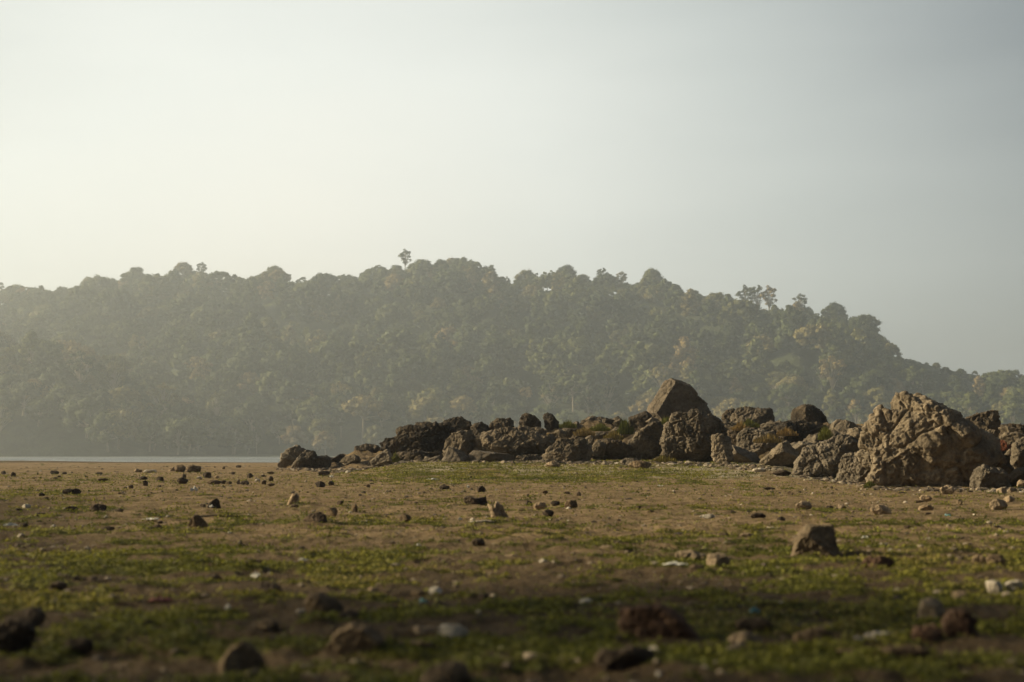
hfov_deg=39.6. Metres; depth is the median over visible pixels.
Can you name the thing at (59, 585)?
stone
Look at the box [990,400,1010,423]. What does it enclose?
forest tree
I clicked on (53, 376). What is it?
forest tree
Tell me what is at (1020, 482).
stone
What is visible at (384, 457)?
boulder
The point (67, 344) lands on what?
forest tree
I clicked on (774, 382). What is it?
forest tree
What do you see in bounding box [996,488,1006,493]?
stone
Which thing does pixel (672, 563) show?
plastic scrap
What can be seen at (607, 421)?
boulder
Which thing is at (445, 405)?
forest tree
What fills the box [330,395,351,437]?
forest tree
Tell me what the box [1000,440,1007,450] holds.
boulder
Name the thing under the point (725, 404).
forest tree
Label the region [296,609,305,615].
stone
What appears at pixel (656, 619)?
stone
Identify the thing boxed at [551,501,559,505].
stone
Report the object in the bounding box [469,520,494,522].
stone
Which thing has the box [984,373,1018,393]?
forest tree
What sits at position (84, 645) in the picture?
stone
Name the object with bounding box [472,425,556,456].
boulder
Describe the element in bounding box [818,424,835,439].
grass tuft
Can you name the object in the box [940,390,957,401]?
forest tree
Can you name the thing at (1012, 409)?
forest tree
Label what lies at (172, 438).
forest tree
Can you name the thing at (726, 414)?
boulder
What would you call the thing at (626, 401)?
forest tree
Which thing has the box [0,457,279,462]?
water
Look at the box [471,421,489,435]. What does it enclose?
boulder
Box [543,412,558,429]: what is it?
boulder
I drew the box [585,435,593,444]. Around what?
boulder
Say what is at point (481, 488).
stone
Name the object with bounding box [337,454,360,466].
boulder
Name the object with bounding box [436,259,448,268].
forest tree
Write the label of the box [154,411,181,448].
forest tree
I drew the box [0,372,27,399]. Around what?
forest tree
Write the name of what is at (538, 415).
forest tree
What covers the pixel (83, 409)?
forest tree
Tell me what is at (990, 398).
forest tree
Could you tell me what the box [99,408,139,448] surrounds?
forest tree
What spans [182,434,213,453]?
forest tree
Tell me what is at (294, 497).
stone
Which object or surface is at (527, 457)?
boulder
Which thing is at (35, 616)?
stone
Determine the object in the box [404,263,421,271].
forest tree
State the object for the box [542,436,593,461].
boulder
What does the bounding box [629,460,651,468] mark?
stone
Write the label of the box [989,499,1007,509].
stone
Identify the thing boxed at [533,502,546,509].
stone
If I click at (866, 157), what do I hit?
sky
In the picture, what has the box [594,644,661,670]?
stone
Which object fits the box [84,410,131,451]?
forest tree
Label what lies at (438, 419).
forest tree
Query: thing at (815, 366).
forest tree
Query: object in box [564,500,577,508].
stone
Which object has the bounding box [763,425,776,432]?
boulder
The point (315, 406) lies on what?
forest tree
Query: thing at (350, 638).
stone
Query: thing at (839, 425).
boulder
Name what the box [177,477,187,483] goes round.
stone
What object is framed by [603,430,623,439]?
grass tuft
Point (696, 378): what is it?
forest tree
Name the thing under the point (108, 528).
stone
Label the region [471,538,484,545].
stone
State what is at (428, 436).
boulder
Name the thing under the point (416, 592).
stone
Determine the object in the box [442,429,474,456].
boulder
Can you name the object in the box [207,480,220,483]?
stone
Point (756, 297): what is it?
forest tree
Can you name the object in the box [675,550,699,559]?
stone
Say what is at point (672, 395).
boulder
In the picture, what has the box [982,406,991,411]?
forest tree
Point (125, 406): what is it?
forest tree
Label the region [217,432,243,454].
forest tree
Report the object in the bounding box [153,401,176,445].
forest tree
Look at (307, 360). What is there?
forest
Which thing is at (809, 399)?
forest tree
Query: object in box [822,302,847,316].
forest tree
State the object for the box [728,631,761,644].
stone
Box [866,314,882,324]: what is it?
forest tree
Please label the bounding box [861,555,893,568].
stone
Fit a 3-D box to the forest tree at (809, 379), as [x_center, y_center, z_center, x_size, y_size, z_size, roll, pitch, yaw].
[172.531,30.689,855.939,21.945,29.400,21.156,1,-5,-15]
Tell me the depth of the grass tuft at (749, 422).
47.21 m
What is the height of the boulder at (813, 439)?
1.208 m
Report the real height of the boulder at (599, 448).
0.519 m
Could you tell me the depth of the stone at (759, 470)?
35.99 m
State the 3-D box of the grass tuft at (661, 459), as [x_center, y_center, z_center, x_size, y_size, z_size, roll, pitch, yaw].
[4.450,3.429,41.677,0.767,0.273,0.769,0,-5,0]
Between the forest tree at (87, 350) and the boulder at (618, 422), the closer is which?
the boulder at (618, 422)
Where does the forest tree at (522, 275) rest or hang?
on the hills
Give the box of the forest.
[0,256,1022,418]
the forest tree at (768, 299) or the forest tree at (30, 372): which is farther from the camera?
the forest tree at (768, 299)
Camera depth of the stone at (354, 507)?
14.61 m
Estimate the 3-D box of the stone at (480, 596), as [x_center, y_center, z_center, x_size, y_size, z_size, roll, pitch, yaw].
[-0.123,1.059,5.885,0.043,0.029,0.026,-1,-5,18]
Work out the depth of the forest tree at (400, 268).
1169.35 m
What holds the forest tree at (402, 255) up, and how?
on the hills
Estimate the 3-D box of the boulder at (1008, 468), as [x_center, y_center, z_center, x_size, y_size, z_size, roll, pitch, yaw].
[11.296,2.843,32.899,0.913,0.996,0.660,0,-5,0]
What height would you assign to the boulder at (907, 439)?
2.013 m
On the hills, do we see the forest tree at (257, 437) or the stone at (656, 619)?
the forest tree at (257, 437)
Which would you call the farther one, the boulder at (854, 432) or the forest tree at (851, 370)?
the forest tree at (851, 370)
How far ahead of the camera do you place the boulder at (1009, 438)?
34.82 m
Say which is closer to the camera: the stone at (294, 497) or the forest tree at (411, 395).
the stone at (294, 497)
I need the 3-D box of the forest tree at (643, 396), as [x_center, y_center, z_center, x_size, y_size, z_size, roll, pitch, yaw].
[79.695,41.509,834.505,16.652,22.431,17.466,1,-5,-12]
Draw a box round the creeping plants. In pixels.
[0,459,1023,681]
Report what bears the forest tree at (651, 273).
on the hills
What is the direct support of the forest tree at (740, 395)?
on the hills
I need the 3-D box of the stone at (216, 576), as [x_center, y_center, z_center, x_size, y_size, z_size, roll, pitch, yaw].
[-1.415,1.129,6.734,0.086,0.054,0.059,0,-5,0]
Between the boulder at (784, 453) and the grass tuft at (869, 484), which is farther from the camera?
the boulder at (784, 453)
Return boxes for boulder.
[277,445,305,467]
[290,450,331,468]
[328,454,344,462]
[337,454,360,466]
[354,443,380,452]
[367,449,392,467]
[379,421,455,454]
[391,449,442,463]
[414,455,423,460]
[423,455,441,460]
[441,447,467,461]
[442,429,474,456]
[443,416,471,431]
[467,450,513,461]
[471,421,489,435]
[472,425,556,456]
[489,418,513,429]
[513,454,541,460]
[519,413,540,427]
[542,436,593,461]
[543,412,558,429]
[545,459,559,463]
[552,429,566,437]
[562,421,583,438]
[579,416,596,423]
[580,416,614,425]
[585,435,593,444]
[591,438,631,459]
[592,440,605,456]
[593,431,606,438]
[612,420,621,426]
[612,427,630,437]
[620,457,641,465]
[627,421,663,459]
[628,411,653,430]
[646,418,658,423]
[647,378,710,420]
[659,408,730,461]
[711,433,733,462]
[721,408,734,420]
[721,419,781,439]
[727,429,738,445]
[730,406,774,424]
[732,445,759,462]
[736,428,779,456]
[760,440,798,466]
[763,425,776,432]
[775,419,826,442]
[785,430,846,467]
[791,404,827,423]
[792,433,859,477]
[792,441,814,454]
[829,419,856,430]
[835,452,870,481]
[846,427,861,439]
[855,449,871,469]
[858,391,1003,486]
[966,410,1000,434]
[969,464,1010,487]
[985,429,998,437]
[994,445,1013,473]
[998,426,1015,433]
[999,432,1023,444]
[999,454,1006,464]
[1000,423,1023,434]
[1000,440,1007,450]
[1008,467,1023,486]
[1010,437,1023,468]
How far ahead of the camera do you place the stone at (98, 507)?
14.96 m
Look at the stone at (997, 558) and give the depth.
7.51 m
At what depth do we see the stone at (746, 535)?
10.04 m
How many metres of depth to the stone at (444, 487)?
24.91 m
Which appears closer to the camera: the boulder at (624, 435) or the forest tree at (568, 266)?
the boulder at (624, 435)
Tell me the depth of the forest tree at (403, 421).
826.50 m
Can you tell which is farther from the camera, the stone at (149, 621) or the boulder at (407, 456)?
the boulder at (407, 456)
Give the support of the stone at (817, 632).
on the ground
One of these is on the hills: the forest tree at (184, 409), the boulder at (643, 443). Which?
the forest tree at (184, 409)
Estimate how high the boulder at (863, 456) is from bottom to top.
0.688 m
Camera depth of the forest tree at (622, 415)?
813.69 m
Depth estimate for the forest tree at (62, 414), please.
718.21 m
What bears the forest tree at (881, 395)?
on the hills
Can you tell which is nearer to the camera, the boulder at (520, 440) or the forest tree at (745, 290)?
the boulder at (520, 440)
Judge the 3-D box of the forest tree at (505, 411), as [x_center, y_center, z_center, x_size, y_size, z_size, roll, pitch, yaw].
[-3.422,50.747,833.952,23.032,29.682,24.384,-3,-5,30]
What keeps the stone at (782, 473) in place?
on the ground
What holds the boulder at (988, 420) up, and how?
on the ground
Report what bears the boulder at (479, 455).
on the ground
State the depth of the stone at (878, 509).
14.28 m
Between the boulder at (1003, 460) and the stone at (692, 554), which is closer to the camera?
the stone at (692, 554)
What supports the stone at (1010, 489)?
on the ground
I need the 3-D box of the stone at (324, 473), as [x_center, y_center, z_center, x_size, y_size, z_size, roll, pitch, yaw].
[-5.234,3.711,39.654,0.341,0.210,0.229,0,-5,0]
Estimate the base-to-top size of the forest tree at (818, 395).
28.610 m
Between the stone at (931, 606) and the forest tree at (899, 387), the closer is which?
the stone at (931, 606)
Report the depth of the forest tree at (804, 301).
1045.60 m
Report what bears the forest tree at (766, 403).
on the hills
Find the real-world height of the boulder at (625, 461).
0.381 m
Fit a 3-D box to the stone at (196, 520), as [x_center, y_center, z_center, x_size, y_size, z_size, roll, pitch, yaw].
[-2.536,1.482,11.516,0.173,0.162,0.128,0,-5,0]
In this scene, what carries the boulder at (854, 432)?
on the ground
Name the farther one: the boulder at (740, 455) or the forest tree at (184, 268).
the forest tree at (184, 268)
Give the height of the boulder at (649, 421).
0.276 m
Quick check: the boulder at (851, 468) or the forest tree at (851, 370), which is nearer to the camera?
the boulder at (851, 468)
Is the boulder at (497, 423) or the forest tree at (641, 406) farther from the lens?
the forest tree at (641, 406)
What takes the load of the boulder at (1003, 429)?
on the ground
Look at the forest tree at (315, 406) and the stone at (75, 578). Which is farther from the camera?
the forest tree at (315, 406)
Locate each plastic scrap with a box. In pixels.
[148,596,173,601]
[662,561,687,564]
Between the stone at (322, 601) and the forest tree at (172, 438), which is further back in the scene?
the forest tree at (172, 438)
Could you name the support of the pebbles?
on the ground
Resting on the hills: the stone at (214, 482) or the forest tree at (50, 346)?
the forest tree at (50, 346)
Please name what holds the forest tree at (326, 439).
on the hills
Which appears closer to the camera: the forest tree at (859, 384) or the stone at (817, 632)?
the stone at (817, 632)
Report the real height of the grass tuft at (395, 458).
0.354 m
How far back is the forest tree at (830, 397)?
807.93 m
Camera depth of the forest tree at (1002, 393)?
832.97 m
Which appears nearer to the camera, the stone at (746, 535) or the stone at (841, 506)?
the stone at (746, 535)
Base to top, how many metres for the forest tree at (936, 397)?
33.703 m
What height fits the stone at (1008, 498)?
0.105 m
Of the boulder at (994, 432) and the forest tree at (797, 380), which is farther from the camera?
the forest tree at (797, 380)
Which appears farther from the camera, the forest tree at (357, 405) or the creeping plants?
the forest tree at (357, 405)
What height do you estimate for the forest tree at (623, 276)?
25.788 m
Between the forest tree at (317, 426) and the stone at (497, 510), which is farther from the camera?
the forest tree at (317, 426)
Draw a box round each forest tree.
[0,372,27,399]
[8,381,45,415]
[18,329,48,372]
[19,366,43,382]
[32,339,65,357]
[37,364,79,400]
[43,382,78,419]
[56,391,94,422]
[58,339,80,362]
[61,395,108,437]
[62,344,102,373]
[65,350,95,383]
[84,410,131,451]
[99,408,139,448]
[106,385,145,417]
[113,400,136,414]
[124,266,144,281]
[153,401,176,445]
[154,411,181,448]
[159,401,210,447]
[161,418,202,454]
[171,261,192,281]
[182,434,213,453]
[183,271,196,279]
[195,262,206,271]
[207,392,227,415]
[211,418,255,454]
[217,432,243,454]
[233,400,271,429]
[235,431,262,453]
[249,428,262,453]
[265,266,282,272]
[281,424,308,445]
[292,395,331,425]
[304,417,336,438]
[311,430,336,454]
[325,392,349,416]
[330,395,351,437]
[341,394,390,443]
[363,424,390,444]
[391,416,413,433]
[392,265,404,270]
[398,249,411,269]
[401,391,417,412]
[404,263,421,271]
[404,395,446,424]
[422,415,444,422]
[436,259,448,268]
[437,399,453,419]
[449,395,478,420]
[469,410,486,423]
[487,402,523,423]
[513,269,533,282]
[529,403,559,425]
[530,411,546,429]
[554,410,580,423]
[555,374,590,412]
[558,264,577,277]
[582,410,614,419]
[596,268,608,274]
[610,392,635,411]
[611,411,629,420]
[616,271,626,282]
[618,282,629,288]
[618,396,633,415]
[628,396,653,411]
[636,393,654,412]
[642,267,663,281]
[649,363,674,387]
[687,368,710,402]
[708,396,724,412]
[712,397,742,420]
[726,391,752,403]
[736,285,752,300]
[739,399,764,407]
[749,285,765,304]
[752,396,778,411]
[759,285,776,309]
[765,371,785,388]
[770,382,806,405]
[773,406,795,421]
[776,374,811,404]
[785,367,818,388]
[792,293,807,307]
[797,387,827,411]
[802,394,818,408]
[810,361,830,390]
[818,355,846,388]
[820,360,859,391]
[820,388,844,422]
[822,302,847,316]
[826,389,867,420]
[844,373,880,394]
[845,399,864,421]
[845,406,867,423]
[862,385,892,410]
[864,401,890,421]
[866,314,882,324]
[891,382,904,398]
[902,364,923,393]
[905,368,938,394]
[924,391,946,402]
[939,380,968,396]
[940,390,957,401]
[943,397,982,411]
[956,391,981,416]
[972,375,985,397]
[981,391,1001,405]
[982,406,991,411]
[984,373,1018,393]
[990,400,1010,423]
[999,388,1010,400]
[1000,394,1023,424]
[1001,386,1023,403]
[1017,377,1023,403]
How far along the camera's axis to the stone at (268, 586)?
6.03 m
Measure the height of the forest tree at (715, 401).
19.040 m
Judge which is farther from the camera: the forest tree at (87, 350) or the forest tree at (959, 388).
the forest tree at (959, 388)
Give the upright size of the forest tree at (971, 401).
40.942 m
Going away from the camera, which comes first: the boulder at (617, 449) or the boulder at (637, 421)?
the boulder at (617, 449)
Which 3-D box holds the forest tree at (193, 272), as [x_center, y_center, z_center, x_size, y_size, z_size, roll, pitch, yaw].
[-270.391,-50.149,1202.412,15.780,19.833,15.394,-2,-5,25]
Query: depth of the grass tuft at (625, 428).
45.95 m
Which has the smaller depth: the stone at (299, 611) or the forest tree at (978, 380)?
the stone at (299, 611)
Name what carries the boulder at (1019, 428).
on the ground
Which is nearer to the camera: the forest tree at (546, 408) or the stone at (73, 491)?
the stone at (73, 491)
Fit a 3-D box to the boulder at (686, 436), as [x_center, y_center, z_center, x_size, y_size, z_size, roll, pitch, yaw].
[5.550,2.969,43.063,2.196,1.869,1.428,0,-5,0]
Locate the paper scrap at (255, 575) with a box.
[251,572,260,577]
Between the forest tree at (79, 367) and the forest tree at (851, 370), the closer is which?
the forest tree at (79, 367)
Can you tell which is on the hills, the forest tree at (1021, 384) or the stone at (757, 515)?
the forest tree at (1021, 384)
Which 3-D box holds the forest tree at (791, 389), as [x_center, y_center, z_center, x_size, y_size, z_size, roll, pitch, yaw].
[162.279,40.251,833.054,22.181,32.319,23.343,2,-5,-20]
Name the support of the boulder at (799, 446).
on the ground
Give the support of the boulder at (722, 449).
on the ground
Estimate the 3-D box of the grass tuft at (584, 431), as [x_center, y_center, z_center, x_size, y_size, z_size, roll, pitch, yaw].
[2.303,2.889,45.910,0.818,0.346,0.778,0,-5,0]
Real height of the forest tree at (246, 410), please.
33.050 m
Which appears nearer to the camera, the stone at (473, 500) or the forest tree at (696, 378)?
the stone at (473, 500)
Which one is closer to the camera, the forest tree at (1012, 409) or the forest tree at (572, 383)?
the forest tree at (1012, 409)
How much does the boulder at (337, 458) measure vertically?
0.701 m
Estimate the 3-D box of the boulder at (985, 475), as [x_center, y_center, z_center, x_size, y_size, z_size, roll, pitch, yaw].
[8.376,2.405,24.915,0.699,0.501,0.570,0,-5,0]
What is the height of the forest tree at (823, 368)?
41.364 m
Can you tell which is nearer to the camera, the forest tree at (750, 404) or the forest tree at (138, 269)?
the forest tree at (750, 404)
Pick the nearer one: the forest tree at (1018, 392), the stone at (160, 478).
the stone at (160, 478)
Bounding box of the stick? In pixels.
[200,514,245,516]
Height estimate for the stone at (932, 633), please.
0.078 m
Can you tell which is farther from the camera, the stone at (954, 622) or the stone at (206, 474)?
the stone at (206, 474)
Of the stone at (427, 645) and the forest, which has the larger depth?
the forest
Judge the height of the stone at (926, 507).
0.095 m
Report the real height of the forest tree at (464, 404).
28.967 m
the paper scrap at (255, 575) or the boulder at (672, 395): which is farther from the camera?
the boulder at (672, 395)
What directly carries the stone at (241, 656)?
on the ground
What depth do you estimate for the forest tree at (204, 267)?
1199.71 m
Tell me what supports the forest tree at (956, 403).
on the hills
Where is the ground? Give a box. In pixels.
[0,420,1023,681]
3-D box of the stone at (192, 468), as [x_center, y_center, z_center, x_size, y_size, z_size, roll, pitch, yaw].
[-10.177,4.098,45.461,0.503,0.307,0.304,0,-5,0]
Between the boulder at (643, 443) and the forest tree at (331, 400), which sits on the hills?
the forest tree at (331, 400)
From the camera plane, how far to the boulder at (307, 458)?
47.63 m
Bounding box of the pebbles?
[0,423,1023,681]
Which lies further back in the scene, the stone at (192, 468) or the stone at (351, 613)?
the stone at (192, 468)
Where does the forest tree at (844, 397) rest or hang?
on the hills
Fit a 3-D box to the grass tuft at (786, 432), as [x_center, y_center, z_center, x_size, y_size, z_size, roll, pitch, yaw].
[8.680,2.834,44.918,0.707,0.327,0.734,0,-5,0]
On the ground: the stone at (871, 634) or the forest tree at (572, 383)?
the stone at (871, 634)
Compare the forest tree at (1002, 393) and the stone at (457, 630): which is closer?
the stone at (457, 630)
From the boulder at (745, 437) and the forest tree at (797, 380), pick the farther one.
the forest tree at (797, 380)
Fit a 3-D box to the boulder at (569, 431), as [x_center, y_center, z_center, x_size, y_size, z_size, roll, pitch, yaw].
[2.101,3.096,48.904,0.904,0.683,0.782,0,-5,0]
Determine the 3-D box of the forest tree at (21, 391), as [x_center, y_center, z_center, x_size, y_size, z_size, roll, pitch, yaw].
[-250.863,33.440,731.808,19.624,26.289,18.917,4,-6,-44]
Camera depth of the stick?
13.19 m
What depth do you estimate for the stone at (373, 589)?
6.18 m
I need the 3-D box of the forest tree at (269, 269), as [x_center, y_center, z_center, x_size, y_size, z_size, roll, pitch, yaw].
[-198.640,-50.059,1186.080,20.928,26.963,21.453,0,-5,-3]
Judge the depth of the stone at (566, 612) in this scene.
5.20 m
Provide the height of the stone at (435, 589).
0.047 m
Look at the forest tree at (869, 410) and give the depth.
795.81 m
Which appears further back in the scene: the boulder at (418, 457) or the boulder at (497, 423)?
the boulder at (497, 423)
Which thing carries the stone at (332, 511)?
on the ground
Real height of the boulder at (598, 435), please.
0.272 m
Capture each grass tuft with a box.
[391,451,399,461]
[559,420,576,427]
[572,427,594,435]
[589,423,609,430]
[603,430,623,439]
[613,418,635,433]
[651,454,676,462]
[660,415,668,424]
[730,421,749,430]
[743,418,759,427]
[753,432,782,442]
[776,426,798,435]
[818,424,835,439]
[864,480,875,487]
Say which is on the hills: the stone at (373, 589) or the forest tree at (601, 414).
the forest tree at (601, 414)
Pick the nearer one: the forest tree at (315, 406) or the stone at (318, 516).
the stone at (318, 516)
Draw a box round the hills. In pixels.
[0,281,1010,456]
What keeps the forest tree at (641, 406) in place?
on the hills
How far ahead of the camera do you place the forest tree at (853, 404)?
796.94 m
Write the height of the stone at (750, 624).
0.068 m
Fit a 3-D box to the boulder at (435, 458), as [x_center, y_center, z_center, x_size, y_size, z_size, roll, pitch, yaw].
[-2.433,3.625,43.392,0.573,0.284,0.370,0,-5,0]
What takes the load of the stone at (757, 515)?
on the ground
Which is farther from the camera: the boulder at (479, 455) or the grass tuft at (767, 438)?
the grass tuft at (767, 438)
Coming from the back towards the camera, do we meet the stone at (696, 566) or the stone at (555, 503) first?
the stone at (555, 503)
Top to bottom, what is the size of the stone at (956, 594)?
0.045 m
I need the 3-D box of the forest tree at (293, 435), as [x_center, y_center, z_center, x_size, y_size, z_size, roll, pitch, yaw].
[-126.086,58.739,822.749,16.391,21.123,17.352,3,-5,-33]
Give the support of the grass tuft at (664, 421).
on the ground
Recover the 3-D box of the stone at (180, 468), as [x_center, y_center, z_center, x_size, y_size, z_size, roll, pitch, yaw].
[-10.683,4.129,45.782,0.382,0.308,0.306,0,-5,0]
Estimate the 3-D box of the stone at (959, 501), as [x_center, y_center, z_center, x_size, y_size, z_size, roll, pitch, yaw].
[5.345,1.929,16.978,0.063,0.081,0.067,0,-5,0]
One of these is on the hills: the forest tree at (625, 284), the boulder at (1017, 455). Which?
the forest tree at (625, 284)
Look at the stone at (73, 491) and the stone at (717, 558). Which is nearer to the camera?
the stone at (717, 558)
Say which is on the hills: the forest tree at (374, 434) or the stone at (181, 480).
the forest tree at (374, 434)
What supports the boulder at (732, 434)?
on the ground
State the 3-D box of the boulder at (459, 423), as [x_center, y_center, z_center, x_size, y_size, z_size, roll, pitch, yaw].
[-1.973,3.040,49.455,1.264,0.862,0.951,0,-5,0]
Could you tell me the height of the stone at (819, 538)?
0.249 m
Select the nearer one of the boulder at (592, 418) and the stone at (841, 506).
the stone at (841, 506)
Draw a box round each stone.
[0,617,36,652]
[19,607,46,625]
[22,504,30,507]
[50,581,66,589]
[62,488,80,494]
[63,637,93,654]
[65,506,77,510]
[66,575,85,580]
[89,503,106,511]
[100,526,114,530]
[143,470,156,472]
[143,620,152,623]
[156,476,163,481]
[174,464,185,471]
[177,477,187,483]
[186,464,200,471]
[188,514,207,528]
[203,472,211,477]
[205,574,221,580]
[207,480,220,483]
[207,498,220,508]
[217,640,265,675]
[246,559,266,563]
[257,583,281,594]
[258,619,278,631]
[287,493,298,504]
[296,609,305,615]
[303,591,343,616]
[304,511,327,522]
[315,481,325,486]
[318,470,329,475]
[325,623,383,654]
[327,507,337,516]
[337,609,363,618]
[352,504,357,511]
[368,587,378,590]
[392,640,437,648]
[399,513,410,522]
[411,589,425,595]
[412,625,436,633]
[419,660,471,681]
[429,586,441,593]
[438,624,468,637]
[439,485,449,488]
[464,496,487,505]
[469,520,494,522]
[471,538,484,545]
[477,486,485,491]
[477,593,487,599]
[488,501,508,517]
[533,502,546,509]
[543,509,553,516]
[546,461,559,466]
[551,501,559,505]
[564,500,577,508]
[564,609,577,614]
[579,598,591,604]
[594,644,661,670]
[599,545,613,548]
[618,601,698,637]
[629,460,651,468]
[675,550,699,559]
[689,564,704,569]
[700,514,714,518]
[706,552,730,567]
[717,533,728,536]
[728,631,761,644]
[735,616,772,632]
[738,533,753,537]
[750,512,765,517]
[753,468,765,471]
[772,470,790,475]
[791,524,841,557]
[792,626,832,643]
[795,501,811,509]
[835,649,853,652]
[838,504,845,509]
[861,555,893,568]
[864,631,899,639]
[870,504,891,514]
[874,644,931,658]
[911,623,943,643]
[918,504,933,510]
[918,597,943,619]
[919,495,931,500]
[940,485,953,493]
[940,609,978,636]
[951,591,967,597]
[957,499,962,504]
[971,554,985,563]
[986,554,1006,565]
[986,580,1002,594]
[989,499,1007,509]
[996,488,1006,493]
[1004,495,1014,501]
[1005,580,1023,590]
[1008,487,1016,491]
[1017,479,1023,486]
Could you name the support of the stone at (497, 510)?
on the ground
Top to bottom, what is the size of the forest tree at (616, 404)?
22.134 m
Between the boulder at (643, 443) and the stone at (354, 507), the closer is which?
the stone at (354, 507)
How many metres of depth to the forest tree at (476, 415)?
822.99 m
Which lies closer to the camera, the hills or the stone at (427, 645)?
the stone at (427, 645)
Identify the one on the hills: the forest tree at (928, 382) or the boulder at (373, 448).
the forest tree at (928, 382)
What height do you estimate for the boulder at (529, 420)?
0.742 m
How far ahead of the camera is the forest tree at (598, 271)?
1121.79 m
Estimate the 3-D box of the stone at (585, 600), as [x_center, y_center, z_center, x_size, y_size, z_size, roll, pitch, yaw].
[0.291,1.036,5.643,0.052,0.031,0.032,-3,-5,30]
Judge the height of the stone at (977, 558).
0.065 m
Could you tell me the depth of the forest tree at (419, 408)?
829.07 m
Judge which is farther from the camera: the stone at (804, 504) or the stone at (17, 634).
the stone at (804, 504)
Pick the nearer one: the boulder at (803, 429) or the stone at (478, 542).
the stone at (478, 542)
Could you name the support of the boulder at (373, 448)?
on the ground
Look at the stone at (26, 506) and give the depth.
15.64 m
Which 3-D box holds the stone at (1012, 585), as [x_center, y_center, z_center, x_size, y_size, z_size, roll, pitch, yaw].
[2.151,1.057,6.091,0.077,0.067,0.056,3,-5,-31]
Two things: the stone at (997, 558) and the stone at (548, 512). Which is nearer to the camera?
the stone at (997, 558)
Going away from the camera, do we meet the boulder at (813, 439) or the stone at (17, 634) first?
the stone at (17, 634)
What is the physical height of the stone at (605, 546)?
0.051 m
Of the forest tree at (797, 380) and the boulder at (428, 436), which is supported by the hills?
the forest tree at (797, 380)
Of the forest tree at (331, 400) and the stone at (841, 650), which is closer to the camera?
the stone at (841, 650)
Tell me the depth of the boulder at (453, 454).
42.72 m
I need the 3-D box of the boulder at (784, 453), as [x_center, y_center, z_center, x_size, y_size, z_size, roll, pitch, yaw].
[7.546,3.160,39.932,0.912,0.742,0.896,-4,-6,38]
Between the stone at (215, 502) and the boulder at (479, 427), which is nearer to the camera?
the stone at (215, 502)
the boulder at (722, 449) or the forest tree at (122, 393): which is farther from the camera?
the forest tree at (122, 393)
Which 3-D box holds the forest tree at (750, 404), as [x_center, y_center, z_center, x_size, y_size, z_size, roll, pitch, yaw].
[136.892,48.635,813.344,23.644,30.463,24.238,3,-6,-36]
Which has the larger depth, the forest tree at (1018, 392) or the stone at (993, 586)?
the forest tree at (1018, 392)
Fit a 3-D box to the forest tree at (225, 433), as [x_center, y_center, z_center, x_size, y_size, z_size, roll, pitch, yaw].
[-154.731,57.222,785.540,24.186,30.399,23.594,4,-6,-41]
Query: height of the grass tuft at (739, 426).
0.354 m
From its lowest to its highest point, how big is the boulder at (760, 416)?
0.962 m
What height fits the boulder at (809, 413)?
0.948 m
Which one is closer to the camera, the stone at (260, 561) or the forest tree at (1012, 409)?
the stone at (260, 561)
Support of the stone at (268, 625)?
on the ground
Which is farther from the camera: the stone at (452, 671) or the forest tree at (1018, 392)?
the forest tree at (1018, 392)
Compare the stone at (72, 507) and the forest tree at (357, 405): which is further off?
the forest tree at (357, 405)
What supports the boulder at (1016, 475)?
on the ground
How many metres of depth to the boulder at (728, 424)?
47.97 m
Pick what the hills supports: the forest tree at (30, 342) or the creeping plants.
the forest tree at (30, 342)
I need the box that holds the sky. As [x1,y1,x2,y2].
[0,0,1023,380]
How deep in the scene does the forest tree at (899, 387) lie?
826.93 m
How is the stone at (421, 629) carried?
on the ground
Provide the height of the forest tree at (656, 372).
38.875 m
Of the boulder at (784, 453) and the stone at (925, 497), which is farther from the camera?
the boulder at (784, 453)
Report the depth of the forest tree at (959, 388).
841.98 m
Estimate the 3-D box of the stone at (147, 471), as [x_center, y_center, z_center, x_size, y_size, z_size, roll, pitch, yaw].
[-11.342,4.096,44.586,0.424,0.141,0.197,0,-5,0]
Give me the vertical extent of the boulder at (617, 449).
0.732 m
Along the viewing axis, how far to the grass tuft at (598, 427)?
47.19 m
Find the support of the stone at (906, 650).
on the ground
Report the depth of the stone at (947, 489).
21.04 m
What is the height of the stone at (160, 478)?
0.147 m
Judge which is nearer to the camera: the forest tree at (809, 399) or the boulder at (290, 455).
the boulder at (290, 455)
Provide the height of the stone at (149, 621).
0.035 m
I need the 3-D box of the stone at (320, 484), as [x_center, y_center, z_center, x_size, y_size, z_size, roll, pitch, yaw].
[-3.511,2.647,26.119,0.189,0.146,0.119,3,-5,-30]
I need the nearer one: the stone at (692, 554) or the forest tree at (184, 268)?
the stone at (692, 554)
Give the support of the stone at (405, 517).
on the ground
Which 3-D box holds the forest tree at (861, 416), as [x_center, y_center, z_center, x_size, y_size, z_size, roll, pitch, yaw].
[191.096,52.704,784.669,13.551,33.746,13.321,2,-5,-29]
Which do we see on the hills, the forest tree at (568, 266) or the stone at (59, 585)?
the forest tree at (568, 266)
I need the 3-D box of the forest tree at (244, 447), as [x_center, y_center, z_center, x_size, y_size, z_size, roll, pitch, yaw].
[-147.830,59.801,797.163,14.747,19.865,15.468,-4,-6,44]
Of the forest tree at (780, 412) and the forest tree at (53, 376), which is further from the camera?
the forest tree at (780, 412)
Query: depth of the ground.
7.42 m
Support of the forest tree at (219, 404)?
on the hills
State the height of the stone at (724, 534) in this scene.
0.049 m
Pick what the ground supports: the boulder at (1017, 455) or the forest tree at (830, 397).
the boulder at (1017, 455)
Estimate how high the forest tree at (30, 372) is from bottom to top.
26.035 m
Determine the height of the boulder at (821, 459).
1.315 m
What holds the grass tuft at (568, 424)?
on the ground
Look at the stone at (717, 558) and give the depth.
7.40 m
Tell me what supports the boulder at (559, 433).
on the ground

